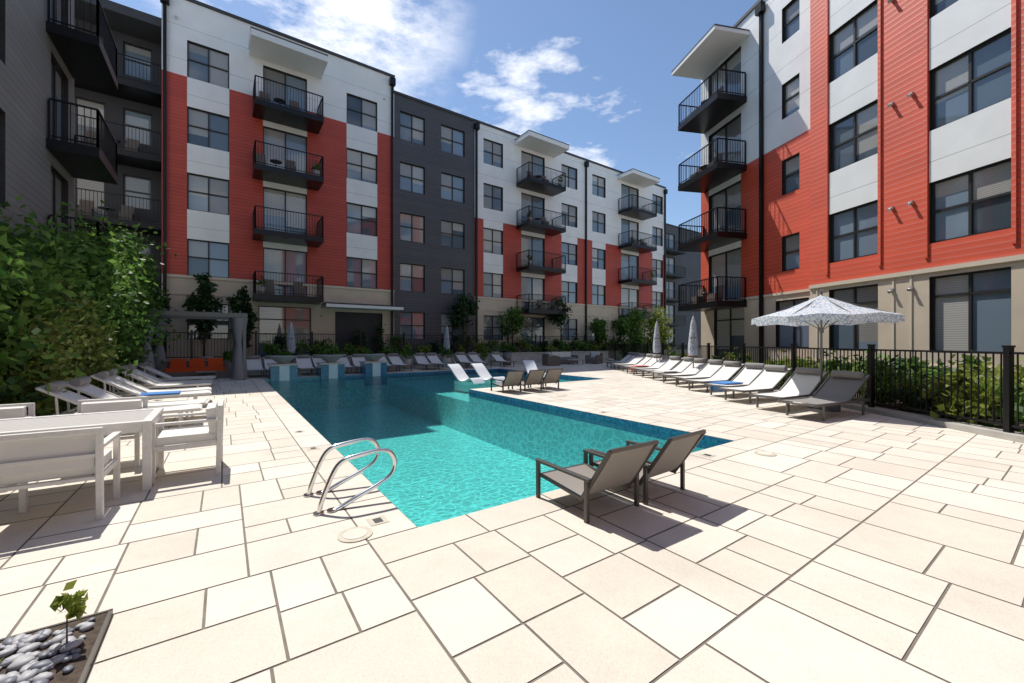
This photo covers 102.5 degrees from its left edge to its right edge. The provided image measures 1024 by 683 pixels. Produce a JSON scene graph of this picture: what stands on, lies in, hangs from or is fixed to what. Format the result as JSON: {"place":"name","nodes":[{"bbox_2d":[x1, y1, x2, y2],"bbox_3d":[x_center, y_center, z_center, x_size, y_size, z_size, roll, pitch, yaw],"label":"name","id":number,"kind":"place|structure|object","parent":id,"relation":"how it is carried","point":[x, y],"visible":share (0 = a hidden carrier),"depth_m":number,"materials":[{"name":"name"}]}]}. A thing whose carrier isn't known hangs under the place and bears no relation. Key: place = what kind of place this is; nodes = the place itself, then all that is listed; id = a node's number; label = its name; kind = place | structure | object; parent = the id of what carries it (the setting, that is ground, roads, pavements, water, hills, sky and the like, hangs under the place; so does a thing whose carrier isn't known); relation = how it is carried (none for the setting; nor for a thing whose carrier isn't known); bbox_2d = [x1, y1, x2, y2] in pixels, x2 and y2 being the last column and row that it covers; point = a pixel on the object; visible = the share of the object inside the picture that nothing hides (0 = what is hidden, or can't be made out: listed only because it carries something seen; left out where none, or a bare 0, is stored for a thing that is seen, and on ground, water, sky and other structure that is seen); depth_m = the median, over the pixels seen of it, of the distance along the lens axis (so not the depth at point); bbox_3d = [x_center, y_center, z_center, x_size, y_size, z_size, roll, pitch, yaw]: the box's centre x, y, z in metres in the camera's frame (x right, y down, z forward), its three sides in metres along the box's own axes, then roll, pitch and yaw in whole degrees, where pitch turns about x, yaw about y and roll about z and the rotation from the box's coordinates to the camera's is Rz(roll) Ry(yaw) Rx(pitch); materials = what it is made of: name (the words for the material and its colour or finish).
{"place":"outdoors","nodes":[
{"label":"outdoors","id":0,"kind":"place"},
{"bbox_2d":[110,0,757,231],"label":"sky","id":1,"kind":"structure","parent":0,"point":[594,77],"materials":[{"name":"blue"}]},
{"bbox_2d":[269,370,717,526],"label":"pool water","id":2,"kind":"structure","parent":0,"point":[411,403],"depth_m":7.78,"materials":[{"name":"teal liquid"}]},
{"bbox_2d":[447,364,484,391],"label":"pool lounger","id":3,"kind":"object","parent":2,"relation":"in","point":[460,375],"visible":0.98,"depth_m":15.35,"materials":[{"name":"white plastic"}]},
{"bbox_2d":[471,363,504,387],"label":"pool lounger","id":4,"kind":"object","parent":2,"relation":"in","point":[482,372],"visible":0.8,"depth_m":15.94,"materials":[{"name":"white plastic"}]},
{"bbox_2d":[523,360,545,376],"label":"pool lounger","id":5,"kind":"object","parent":2,"relation":"on","point":[530,365],"visible":0.34,"depth_m":18.73,"materials":[{"name":"white plastic"}]},
{"bbox_2d":[0,357,1023,682],"bbox_3d":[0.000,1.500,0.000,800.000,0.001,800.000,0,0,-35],"label":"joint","id":6,"kind":"object","parent":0,"point":[692,651],"visible":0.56,"depth_m":2.80,"materials":[{"name":"concrete"}]},
{"bbox_2d":[0,0,117,255],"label":"building wing","id":7,"kind":"structure","parent":6,"relation":"on","point":[49,53],"depth_m":10.73,"materials":[{"name":"grey"}]},
{"bbox_2d":[74,0,161,359],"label":"building recess balconies","id":8,"kind":"structure","parent":6,"relation":"on","point":[130,108],"depth_m":18.61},
{"bbox_2d":[160,0,403,358],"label":"apartment building","id":9,"kind":"structure","parent":6,"relation":"on","point":[278,173],"depth_m":20.56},
{"bbox_2d":[166,349,699,373],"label":"raised terrace","id":10,"kind":"structure","parent":6,"relation":"on","point":[520,357],"depth_m":27.27,"materials":[{"name":"concrete"}]},
{"bbox_2d":[148,280,171,348],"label":"tree","id":11,"kind":"object","parent":10,"relation":"on","point":[166,301],"visible":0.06,"depth_m":17.77,"materials":[{"name":"green plant"}]},
{"bbox_2d":[181,272,225,355],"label":"tree","id":12,"kind":"object","parent":10,"relation":"on","point":[203,300],"visible":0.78,"depth_m":18.57,"materials":[{"name":"green plant"}]},
{"bbox_2d":[226,285,258,348],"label":"tree","id":13,"kind":"object","parent":10,"relation":"on","point":[237,303],"visible":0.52,"depth_m":19.51,"materials":[{"name":"green plant"}]},
{"bbox_2d":[151,330,614,358],"bbox_3d":[-3.854,0.150,25.379,30.100,1.300,0.100,0,0,-35],"label":"terrace fence","id":14,"kind":"object","parent":10,"relation":"on","point":[191,332],"visible":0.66,"depth_m":22.96,"materials":[{"name":"black metal"}]},
{"bbox_2d":[445,291,479,351],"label":"terrace tree","id":15,"kind":"object","parent":10,"relation":"on","point":[469,307],"visible":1,"depth_m":26.10,"materials":[{"name":"green plant"}]},
{"bbox_2d":[262,324,673,355],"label":"terrace shrubs","id":16,"kind":"object","parent":10,"relation":"on","point":[317,347],"visible":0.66,"depth_m":24.73,"materials":[{"name":"green plant"}]},
{"bbox_2d":[496,306,529,346],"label":"terrace tree","id":17,"kind":"object","parent":10,"relation":"on","point":[516,319],"visible":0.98,"depth_m":28.00,"materials":[{"name":"green plant"}]},
{"bbox_2d":[545,298,572,335],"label":"terrace tree","id":18,"kind":"object","parent":10,"relation":"on","point":[560,319],"visible":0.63,"depth_m":30.48,"materials":[{"name":"green plant"}]},
{"bbox_2d":[584,316,608,347],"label":"terrace tree","id":19,"kind":"object","parent":10,"relation":"on","point":[597,327],"visible":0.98,"depth_m":32.36,"materials":[{"name":"green plant"}]},
{"bbox_2d":[394,90,474,353],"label":"apartment building","id":20,"kind":"structure","parent":6,"relation":"on","point":[434,211],"depth_m":25.87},
{"bbox_2d":[264,369,732,526],"bbox_3d":[-0.737,2.225,13.065,11.220,1.450,15.950,0,0,-35],"label":"pool basin","id":21,"kind":"object","parent":6,"relation":"in","point":[490,485],"visible":0.38,"depth_m":10.36,"materials":[{"name":"tile"}]},
{"bbox_2d":[303,354,455,515],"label":"pool handrails","id":22,"kind":"object","parent":21,"relation":"on","point":[378,450],"visible":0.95,"depth_m":3.91,"materials":[{"name":"silver metal"}]},
{"bbox_2d":[0,360,1023,682],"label":"deck pavers","id":23,"kind":"object","parent":6,"relation":"on","point":[590,640],"visible":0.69,"depth_m":2.78,"materials":[{"name":"beige stone"}]},
{"bbox_2d":[0,403,34,418],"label":"dining chair","id":24,"kind":"object","parent":23,"relation":"on","point":[8,411],"visible":0.2,"depth_m":4.69,"materials":[{"name":"white wood"}]},
{"bbox_2d":[0,427,120,519],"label":"dining chair","id":25,"kind":"object","parent":23,"relation":"on","point":[25,458],"visible":1,"depth_m":3.35,"materials":[{"name":"white wood"}]},
{"bbox_2d":[0,408,163,490],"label":"dining table","id":26,"kind":"object","parent":23,"relation":"on","point":[132,421],"visible":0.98,"depth_m":4.15,"materials":[{"name":"white wood"}]},
{"bbox_2d":[74,396,147,466],"bbox_3d":[-4.894,1.110,4.984,0.660,0.781,0.630,0,0,-35],"label":"dining chair","id":27,"kind":"object","parent":23,"relation":"on","point":[106,404],"visible":0.33,"depth_m":5.08,"materials":[{"name":"white wood"}]},
{"bbox_2d":[35,380,201,427],"bbox_3d":[-6.472,1.062,6.946,1.975,0.875,0.695,0,0,-37],"label":"lounger","id":28,"kind":"object","parent":23,"relation":"on","point":[58,389],"visible":0.53,"depth_m":6.68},
{"bbox_2d":[61,376,209,420],"bbox_3d":[-6.892,1.062,7.685,1.975,0.875,0.695,0,0,-32],"label":"lounger","id":29,"kind":"object","parent":23,"relation":"on","point":[82,385],"visible":0.41,"depth_m":7.47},
{"bbox_2d":[90,371,211,398],"bbox_3d":[-7.900,1.062,9.121,1.975,0.875,0.695,0,0,-38],"label":"lounger","id":30,"kind":"object","parent":23,"relation":"on","point":[102,376],"visible":0.62,"depth_m":8.90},
{"bbox_2d":[108,369,211,398],"bbox_3d":[-8.398,1.062,9.809,1.975,0.875,0.695,0,0,-38],"label":"lounger","id":31,"kind":"object","parent":23,"relation":"on","point":[112,375],"visible":0.52,"depth_m":9.63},
{"bbox_2d":[115,365,210,393],"bbox_3d":[-9.443,1.062,11.214,1.975,0.875,0.695,0,0,-39],"label":"lounger","id":32,"kind":"object","parent":23,"relation":"on","point":[151,384],"visible":0.49,"depth_m":11.08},
{"bbox_2d":[127,364,212,386],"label":"lounger","id":33,"kind":"object","parent":23,"relation":"on","point":[145,375],"visible":0.62,"depth_m":11.78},
{"bbox_2d":[137,361,215,386],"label":"lounger","id":34,"kind":"object","parent":23,"relation":"on","point":[155,371],"visible":0.6,"depth_m":13.23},
{"bbox_2d":[152,399,223,484],"bbox_3d":[-3.703,1.110,4.731,0.630,0.781,0.660,0,0,-34],"label":"dining chair","id":35,"kind":"object","parent":23,"relation":"on","point":[208,433],"visible":0.9,"depth_m":4.61,"materials":[{"name":"white wood"}]},
{"bbox_2d":[136,308,247,381],"bbox_3d":[-12.424,0.160,16.201,3.370,2.680,2.706,0,0,-35],"label":"pergola","id":36,"kind":"object","parent":23,"relation":"on","point":[190,367],"visible":0.63,"depth_m":16.02,"materials":[{"name":"grey"}]},
{"bbox_2d":[246,355,266,376],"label":"lounge chair","id":37,"kind":"object","parent":23,"relation":"on","point":[254,362],"visible":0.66,"depth_m":18.10,"materials":[{"name":"grey"}]},
{"bbox_2d":[267,356,298,390],"bbox_3d":[-9.489,1.300,17.039,1.060,1.400,1.044,0,0,-35],"label":"fountain pedestal","id":38,"kind":"object","parent":23,"relation":"on","point":[282,369],"visible":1,"depth_m":16.67,"materials":[{"name":"tile"}]},
{"bbox_2d":[287,320,295,355],"bbox_3d":[-10.370,0.230,19.291,0.560,2.540,0.552,0,0,8],"label":"closed umbrella","id":39,"kind":"object","parent":23,"relation":"on","point":[291,346],"visible":0.77,"depth_m":19.23,"materials":[{"name":"fabric"}]},
{"bbox_2d":[295,355,317,375],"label":"lounge chair","id":40,"kind":"object","parent":23,"relation":"on","point":[303,361],"visible":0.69,"depth_m":19.16,"materials":[{"name":"grey"}]},
{"bbox_2d":[316,355,345,388],"bbox_3d":[-7.974,1.300,18.100,1.060,1.400,1.044,0,0,-35],"label":"fountain pedestal","id":41,"kind":"object","parent":23,"relation":"on","point":[330,368],"visible":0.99,"depth_m":17.74,"materials":[{"name":"tile"}]},
{"bbox_2d":[334,354,358,372],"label":"lounge chair","id":42,"kind":"object","parent":23,"relation":"on","point":[344,358],"visible":0.48,"depth_m":20.19,"materials":[{"name":"grey"}]},
{"bbox_2d":[350,354,366,372],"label":"lounge chair","id":43,"kind":"object","parent":23,"relation":"on","point":[356,359],"visible":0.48,"depth_m":20.55,"materials":[{"name":"grey"}]},
{"bbox_2d":[230,357,487,369],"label":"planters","id":44,"kind":"object","parent":23,"relation":"on","point":[409,361],"visible":0.23,"depth_m":23.46,"materials":[{"name":"concrete"}]},
{"bbox_2d":[220,345,488,362],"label":"planter plants","id":45,"kind":"object","parent":44,"relation":"on","point":[227,354],"visible":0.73,"depth_m":21.29,"materials":[{"name":"green plant"}]},
{"bbox_2d":[359,354,387,385],"bbox_3d":[-6.458,1.300,19.161,1.060,1.400,1.044,0,0,-35],"label":"fountain pedestal","id":46,"kind":"object","parent":23,"relation":"on","point":[373,366],"visible":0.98,"depth_m":18.82,"materials":[{"name":"tile"}]},
{"bbox_2d":[386,353,413,370],"bbox_3d":[-5.810,1.062,21.291,0.695,0.875,1.975,0,0,-39],"label":"lounge chair","id":47,"kind":"object","parent":23,"relation":"on","point":[394,358],"visible":0.87,"depth_m":21.68,"materials":[{"name":"grey"}]},
{"bbox_2d":[413,353,436,369],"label":"lounge chair","id":48,"kind":"object","parent":23,"relation":"on","point":[421,359],"visible":0.99,"depth_m":22.53,"materials":[{"name":"grey"}]},
{"bbox_2d":[425,353,450,369],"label":"lounge chair","id":49,"kind":"object","parent":23,"relation":"on","point":[433,358],"visible":0.8,"depth_m":22.77,"materials":[{"name":"grey"}]},
{"bbox_2d":[134,365,742,396],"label":"towels","id":50,"kind":"object","parent":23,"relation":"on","point":[721,383],"visible":0.83,"depth_m":11.40,"materials":[{"name":"blue fabric"}]},
{"bbox_2d":[454,352,479,367],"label":"lounge chair","id":51,"kind":"object","parent":23,"relation":"on","point":[461,357],"visible":0.84,"depth_m":24.03,"materials":[{"name":"grey"}]},
{"bbox_2d":[466,352,493,366],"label":"lounge chair","id":52,"kind":"object","parent":23,"relation":"on","point":[474,357],"visible":0.82,"depth_m":24.37,"materials":[{"name":"grey"}]},
{"bbox_2d":[489,351,516,366],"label":"lounge chair","id":53,"kind":"object","parent":23,"relation":"on","point":[497,356],"visible":0.98,"depth_m":25.24,"materials":[{"name":"grey"}]},
{"bbox_2d":[491,370,524,392],"bbox_3d":[-0.120,1.173,12.285,0.665,0.655,0.935,0,0,-34],"label":"sling chair","id":54,"kind":"object","parent":23,"relation":"on","point":[513,378],"visible":0.99,"depth_m":12.05,"materials":[{"name":"beige fabric"}]},
{"bbox_2d":[512,369,545,390],"bbox_3d":[0.524,1.173,12.675,0.665,0.655,0.935,0,0,-34],"label":"sling chair","id":55,"kind":"object","parent":23,"relation":"on","point":[534,377],"visible":0.79,"depth_m":12.43,"materials":[{"name":"fabric"}]},
{"bbox_2d":[294,395,776,542],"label":"pool deck fittings","id":56,"kind":"object","parent":23,"relation":"on","point":[355,534],"visible":1,"depth_m":3.26,"materials":[{"name":"grey"}]},
{"bbox_2d":[530,368,562,389],"bbox_3d":[1.109,1.173,13.146,0.665,0.655,0.935,0,0,-33],"label":"sling chair","id":57,"kind":"object","parent":23,"relation":"on","point":[552,375],"visible":0.79,"depth_m":12.88,"materials":[{"name":"fabric"}]},
{"bbox_2d":[542,353,559,365],"bbox_3d":[2.438,1.096,25.634,0.840,0.809,0.900,0,0,-18],"label":"lounge armchair","id":58,"kind":"object","parent":23,"relation":"on","point":[548,359],"visible":0.91,"depth_m":25.25,"materials":[{"name":"wicker"}]},
{"bbox_2d":[551,352,577,363],"bbox_3d":[3.421,1.096,27.543,2.000,0.809,0.840,0,0,-35],"label":"lounge sofa","id":59,"kind":"object","parent":23,"relation":"on","point":[564,356],"visible":0.5,"depth_m":27.47,"materials":[{"name":"wicker"}]},
{"bbox_2d":[585,352,602,363],"bbox_3d":[5.551,1.096,27.814,0.900,0.809,0.840,0,0,38],"label":"lounge armchair","id":60,"kind":"object","parent":23,"relation":"on","point":[595,357],"visible":0.92,"depth_m":27.65,"materials":[{"name":"wicker"}]},
{"bbox_2d":[535,440,658,523],"bbox_3d":[0.758,1.173,3.744,0.665,0.655,0.935,0,0,-34],"label":"sling chair","id":61,"kind":"object","parent":23,"relation":"on","point":[619,466],"visible":1,"depth_m":3.56,"materials":[{"name":"beige fabric"}]},
{"bbox_2d":[610,353,645,369],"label":"lounger","id":62,"kind":"object","parent":23,"relation":"on","point":[639,357],"visible":0.69,"depth_m":22.00,"materials":[{"name":"grey"}]},
{"bbox_2d":[622,354,660,373],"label":"lounger","id":63,"kind":"object","parent":23,"relation":"on","point":[650,362],"visible":0.43,"depth_m":19.75,"materials":[{"name":"grey"}]},
{"bbox_2d":[588,429,705,504],"bbox_3d":[1.346,1.173,4.132,0.665,0.655,0.935,0,0,-37],"label":"sling chair","id":64,"kind":"object","parent":23,"relation":"on","point":[673,454],"visible":0.69,"depth_m":3.88,"materials":[{"name":"beige fabric"}]},
{"bbox_2d":[628,355,670,375],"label":"lounger","id":65,"kind":"object","parent":23,"relation":"on","point":[662,360],"visible":0.58,"depth_m":18.64,"materials":[{"name":"grey"}]},
{"bbox_2d":[651,320,660,373],"bbox_3d":[6.700,0.230,19.000,0.560,2.540,0.552,0,0,5],"label":"closed umbrella","id":66,"kind":"object","parent":23,"relation":"on","point":[656,344],"visible":0.82,"depth_m":18.92,"materials":[{"name":"fabric"}]},
{"bbox_2d":[637,356,682,377],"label":"lounger","id":67,"kind":"object","parent":23,"relation":"on","point":[671,362],"visible":0.69,"depth_m":17.50,"materials":[{"name":"grey"}]},
{"bbox_2d":[648,357,694,380],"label":"lounger","id":68,"kind":"object","parent":23,"relation":"on","point":[683,364],"visible":0.48,"depth_m":16.38,"materials":[{"name":"grey"}]},
{"bbox_2d":[657,358,707,383],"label":"lounger","id":69,"kind":"object","parent":23,"relation":"on","point":[699,364],"visible":0.71,"depth_m":15.18,"materials":[{"name":"grey"}]},
{"bbox_2d":[685,314,699,381],"bbox_3d":[6.750,0.230,15.300,0.560,2.540,0.552,0,0,19],"label":"closed umbrella","id":70,"kind":"object","parent":23,"relation":"on","point":[693,347],"visible":0.78,"depth_m":15.23,"materials":[{"name":"fabric"}]},
{"bbox_2d":[670,359,723,387],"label":"lounger","id":71,"kind":"object","parent":23,"relation":"on","point":[709,368],"visible":0.63,"depth_m":14.04,"materials":[{"name":"grey"}]},
{"bbox_2d":[682,361,744,391],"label":"lounger","id":72,"kind":"object","parent":23,"relation":"on","point":[727,370],"visible":0.86,"depth_m":12.88,"materials":[{"name":"grey"}]},
{"bbox_2d":[704,363,765,397],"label":"lounger","id":73,"kind":"object","parent":23,"relation":"on","point":[747,374],"visible":0.59,"depth_m":11.79,"materials":[{"name":"grey fabric"}]},
{"bbox_2d":[718,365,791,402],"bbox_3d":[6.244,1.062,10.551,1.975,0.875,0.695,0,0,-26],"label":"lounger","id":74,"kind":"object","parent":23,"relation":"on","point":[769,377],"visible":0.82,"depth_m":10.66,"materials":[{"name":"grey fabric"}]},
{"bbox_2d":[701,383,840,411],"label":"side tables","id":75,"kind":"object","parent":23,"relation":"on","point":[835,408],"visible":0.15,"depth_m":8.78,"materials":[{"name":"grey"}]},
{"bbox_2d":[749,367,828,411],"bbox_3d":[6.323,1.062,9.361,1.975,0.875,0.695,0,0,-29],"label":"lounger","id":76,"kind":"object","parent":23,"relation":"on","point":[801,382],"visible":0.75,"depth_m":9.53,"materials":[{"name":"grey fabric"}]},
{"bbox_2d":[602,342,1023,443],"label":"pool fence","id":77,"kind":"object","parent":23,"relation":"on","point":[1007,432],"visible":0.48,"depth_m":7.72,"materials":[{"name":"metal"}]},
{"bbox_2d":[778,370,869,420],"bbox_3d":[6.348,1.062,8.348,1.975,0.875,0.695,0,0,-26],"label":"lounger","id":78,"kind":"object","parent":23,"relation":"on","point":[836,387],"visible":0.95,"depth_m":8.45,"materials":[{"name":"grey fabric"}]},
{"bbox_2d":[751,289,904,408],"bbox_3d":[7.000,0.160,9.300,2.634,2.680,2.634,0,0,38],"label":"open umbrella","id":79,"kind":"object","parent":23,"relation":"on","point":[821,309],"visible":0.84,"depth_m":8.80,"materials":[{"name":"fabric"}]},
{"bbox_2d":[0,359,1023,682],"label":"planting beds","id":80,"kind":"object","parent":6,"relation":"on","point":[90,649],"visible":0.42,"depth_m":2.03,"materials":[{"name":"brown soil"}]},
{"bbox_2d":[0,617,95,682],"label":"river pebbles","id":81,"kind":"object","parent":80,"relation":"on","point":[27,663],"visible":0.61,"depth_m":1.91,"materials":[{"name":"grey stone"}]},
{"bbox_2d":[0,579,88,661],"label":"small plant","id":82,"kind":"object","parent":81,"relation":"on","point":[75,605],"visible":0.98,"depth_m":1.99,"materials":[{"name":"green plant"}]},
{"bbox_2d":[0,195,97,402],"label":"tree","id":83,"kind":"object","parent":80,"relation":"on","point":[45,280],"visible":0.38,"depth_m":7.21,"materials":[{"name":"green plant"}]},
{"bbox_2d":[0,226,102,415],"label":"tree","id":84,"kind":"object","parent":80,"relation":"on","point":[6,313],"visible":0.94,"depth_m":6.31,"materials":[{"name":"green plant"}]},
{"bbox_2d":[0,292,107,416],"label":"shrub","id":85,"kind":"object","parent":80,"relation":"on","point":[55,369],"visible":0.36,"depth_m":7.08,"materials":[{"name":"green plant"}]},
{"bbox_2d":[29,267,105,411],"bbox_3d":[-9.170,-0.057,7.885,1.984,3.090,1.927,0,0,-38],"label":"tree","id":86,"kind":"object","parent":80,"relation":"on","point":[86,315],"visible":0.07,"depth_m":8.24,"materials":[{"name":"green plant"}]},
{"bbox_2d":[0,359,135,416],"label":"hedge shrubs","id":87,"kind":"object","parent":80,"relation":"on","point":[35,400],"visible":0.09,"depth_m":6.79,"materials":[{"name":"green plant"}]},
{"bbox_2d":[0,204,139,389],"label":"tree","id":88,"kind":"object","parent":80,"relation":"on","point":[46,250],"visible":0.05,"depth_m":8.52,"materials":[{"name":"green plant"}]},
{"bbox_2d":[12,207,156,388],"bbox_3d":[-10.563,-0.780,9.462,3.358,4.759,3.522,0,0,26],"label":"tree","id":89,"kind":"object","parent":80,"relation":"on","point":[112,284],"visible":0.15,"depth_m":9.86,"materials":[{"name":"green plant"}]},
{"bbox_2d":[72,300,123,386],"bbox_3d":[-9.751,0.095,8.994,1.860,2.750,2.125,0,0,-32],"label":"tree","id":90,"kind":"object","parent":80,"relation":"on","point":[97,350],"visible":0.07,"depth_m":9.11,"materials":[{"name":"green plant"}]},
{"bbox_2d":[48,202,157,390],"bbox_3d":[-11.624,-0.947,10.929,3.605,5.080,3.347,0,0,18],"label":"tree","id":91,"kind":"object","parent":80,"relation":"on","point":[121,330],"visible":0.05,"depth_m":11.31,"materials":[{"name":"green plant"}]},
{"bbox_2d":[63,200,176,390],"bbox_3d":[-12.353,-1.198,12.270,3.292,5.761,3.744,0,0,44],"label":"tree","id":92,"kind":"object","parent":80,"relation":"on","point":[138,309],"visible":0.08,"depth_m":12.68,"materials":[{"name":"green plant"}]},
{"bbox_2d":[74,215,177,361],"bbox_3d":[-14.221,-1.434,14.754,3.243,5.809,2.961,0,0,27],"label":"tree","id":93,"kind":"object","parent":80,"relation":"on","point":[153,269],"visible":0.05,"depth_m":15.17,"materials":[{"name":"green plant"}]},
{"bbox_2d":[87,216,180,363],"bbox_3d":[-13.326,-1.353,13.372,3.612,5.647,3.165,0,0,18],"label":"tree","id":94,"kind":"object","parent":80,"relation":"on","point":[157,311],"visible":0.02,"depth_m":14.01,"materials":[{"name":"green plant"}]},
{"bbox_2d":[111,223,166,363],"bbox_3d":[-14.963,-1.575,15.564,2.915,6.090,3.030,0,0,-34],"label":"tree","id":95,"kind":"object","parent":80,"relation":"on","point":[142,240],"visible":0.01,"depth_m":16.02,"materials":[{"name":"green plant"}]},
{"bbox_2d":[611,316,642,346],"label":"tree","id":96,"kind":"object","parent":80,"relation":"on","point":[622,327],"visible":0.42,"depth_m":31.84,"materials":[{"name":"green plant"}]},
{"bbox_2d":[622,309,648,350],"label":"tree","id":97,"kind":"object","parent":80,"relation":"on","point":[635,316],"visible":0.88,"depth_m":27.52,"materials":[{"name":"green plant"}]},
{"bbox_2d":[635,304,674,351],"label":"tree","id":98,"kind":"object","parent":80,"relation":"on","point":[651,322],"visible":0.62,"depth_m":24.25,"materials":[{"name":"green plant"}]},
{"bbox_2d":[621,340,1023,432],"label":"fence bed shrubs","id":99,"kind":"object","parent":80,"relation":"on","point":[939,407],"visible":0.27,"depth_m":8.53,"materials":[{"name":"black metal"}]},
{"bbox_2d":[672,355,1002,424],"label":"shrubs","id":100,"kind":"object","parent":80,"relation":"on","point":[948,399],"visible":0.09,"depth_m":7.35,"materials":[{"name":"green plant"}]},
{"bbox_2d":[474,119,667,352],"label":"apartment building","id":101,"kind":"structure","parent":6,"relation":"on","point":[585,238],"depth_m":31.72,"materials":[{"name":"beige paint"}]},
{"bbox_2d":[666,223,700,349],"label":"building","id":102,"kind":"structure","parent":6,"relation":"on","point":[683,267],"depth_m":53.55,"materials":[{"name":"grey"}]},
{"bbox_2d":[672,0,809,362],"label":"apartment building","id":103,"kind":"structure","parent":6,"relation":"on","point":[748,119],"depth_m":18.02,"materials":[{"name":"beige paint"}]},
{"bbox_2d":[809,0,1023,378],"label":"apartment building","id":104,"kind":"structure","parent":6,"relation":"on","point":[917,163],"depth_m":11.36,"materials":[{"name":"red paint"}]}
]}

